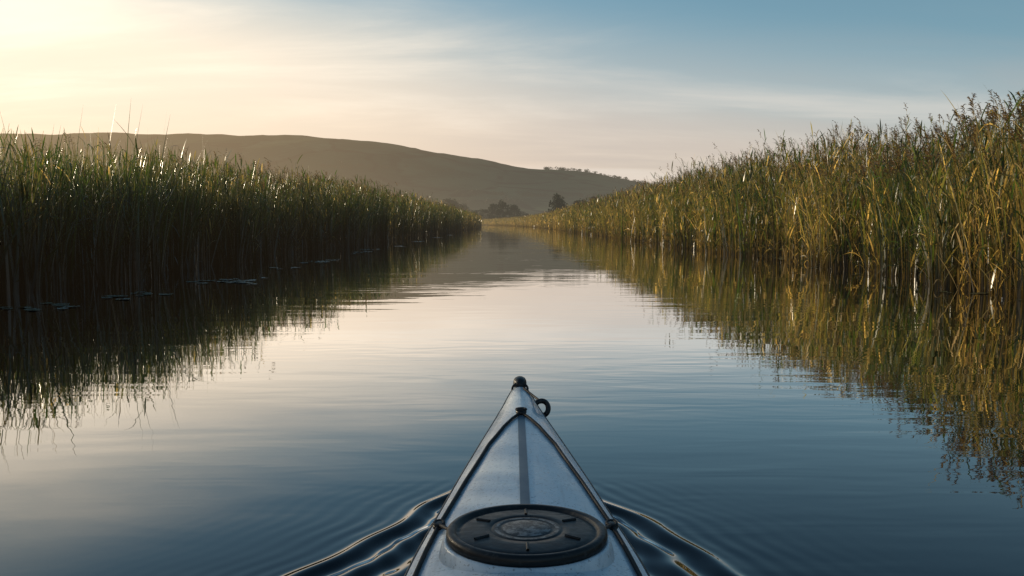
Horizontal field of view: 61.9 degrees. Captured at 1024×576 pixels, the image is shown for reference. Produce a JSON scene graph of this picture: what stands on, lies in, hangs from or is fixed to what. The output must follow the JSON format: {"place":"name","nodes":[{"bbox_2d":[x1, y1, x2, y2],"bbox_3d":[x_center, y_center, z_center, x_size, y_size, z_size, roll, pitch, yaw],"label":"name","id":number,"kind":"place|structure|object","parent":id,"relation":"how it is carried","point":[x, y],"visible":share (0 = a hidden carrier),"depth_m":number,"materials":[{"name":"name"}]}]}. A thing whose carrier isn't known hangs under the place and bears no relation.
{"place":"outdoors","nodes":[
{"label":"outdoors","id":0,"kind":"place"},
{"bbox_2d":[0,132,661,217],"bbox_3d":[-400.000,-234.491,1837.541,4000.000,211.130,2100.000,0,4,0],"label":"hill","id":1,"kind":"structure","parent":0,"point":[487,177],"depth_m":1582.79,"materials":[{"name":"plant"}]},
{"bbox_2d":[320,160,660,217],"bbox_3d":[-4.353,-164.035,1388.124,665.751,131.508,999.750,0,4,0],"label":"hedgerow trees","id":2,"kind":"object","parent":1,"relation":"on","point":[526,193],"visible":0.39,"depth_m":1336.07,"materials":[{"name":"green plant"}]},
{"bbox_2d":[0,235,1011,289],"bbox_3d":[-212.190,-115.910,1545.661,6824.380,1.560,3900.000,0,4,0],"label":"ground","id":3,"kind":"structure","parent":0,"point":[780,256],"depth_m":22.14,"materials":[{"name":"brown soil"}]},
{"bbox_2d":[0,104,481,294],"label":"reed bed","id":4,"kind":"object","parent":3,"relation":"on","point":[135,221],"visible":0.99,"depth_m":15.93,"materials":[{"name":"green plant"}]},
{"bbox_2d":[441,198,457,208],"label":"tree","id":5,"kind":"object","parent":3,"relation":"on","point":[448,201],"visible":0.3,"depth_m":634.80,"materials":[{"name":"green plant"}]},
{"bbox_2d":[457,203,470,210],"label":"tree","id":6,"kind":"object","parent":3,"relation":"on","point":[464,207],"visible":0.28,"depth_m":645.54,"materials":[{"name":"green plant"}]},
{"bbox_2d":[476,209,488,218],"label":"tree","id":7,"kind":"object","parent":3,"relation":"on","point":[484,211],"visible":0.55,"depth_m":537.17,"materials":[{"name":"green plant"}]},
{"bbox_2d":[487,203,498,218],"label":"tree","id":8,"kind":"object","parent":3,"relation":"on","point":[492,211],"visible":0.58,"depth_m":516.42,"materials":[{"name":"green plant"}]},
{"bbox_2d":[495,199,509,217],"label":"tree","id":9,"kind":"object","parent":3,"relation":"on","point":[501,205],"visible":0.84,"depth_m":496.71,"materials":[{"name":"green plant"}]},
{"bbox_2d":[509,204,521,216],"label":"tree","id":10,"kind":"object","parent":3,"relation":"on","point":[513,209],"visible":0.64,"depth_m":516.83,"materials":[{"name":"green plant"}]},
{"bbox_2d":[546,193,566,211],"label":"tree","id":11,"kind":"object","parent":3,"relation":"on","point":[558,202],"visible":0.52,"depth_m":347.42,"materials":[{"name":"green plant"}]},
{"bbox_2d":[481,90,1023,299],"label":"reed bed","id":12,"kind":"object","parent":3,"relation":"on","point":[885,217],"visible":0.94,"depth_m":16.74,"materials":[{"name":"green plant"}]},
{"bbox_2d":[0,225,1023,575],"bbox_3d":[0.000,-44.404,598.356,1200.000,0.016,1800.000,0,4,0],"label":"water","id":13,"kind":"structure","parent":0,"point":[708,415],"depth_m":4.21,"materials":[{"name":"blue liquid"}]},
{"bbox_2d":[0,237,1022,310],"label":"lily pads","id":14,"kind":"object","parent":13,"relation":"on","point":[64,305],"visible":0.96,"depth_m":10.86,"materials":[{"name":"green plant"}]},
{"bbox_2d":[404,376,649,575],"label":"kayak","id":15,"kind":"object","parent":13,"relation":"on","point":[523,498],"visible":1,"depth_m":1.73,"materials":[{"name":"grey plastic"}]},
{"bbox_2d":[0,0,1023,200],"label":"sky","id":16,"kind":"structure","parent":0,"point":[622,88],"materials":[{"name":"blue"}]}
]}

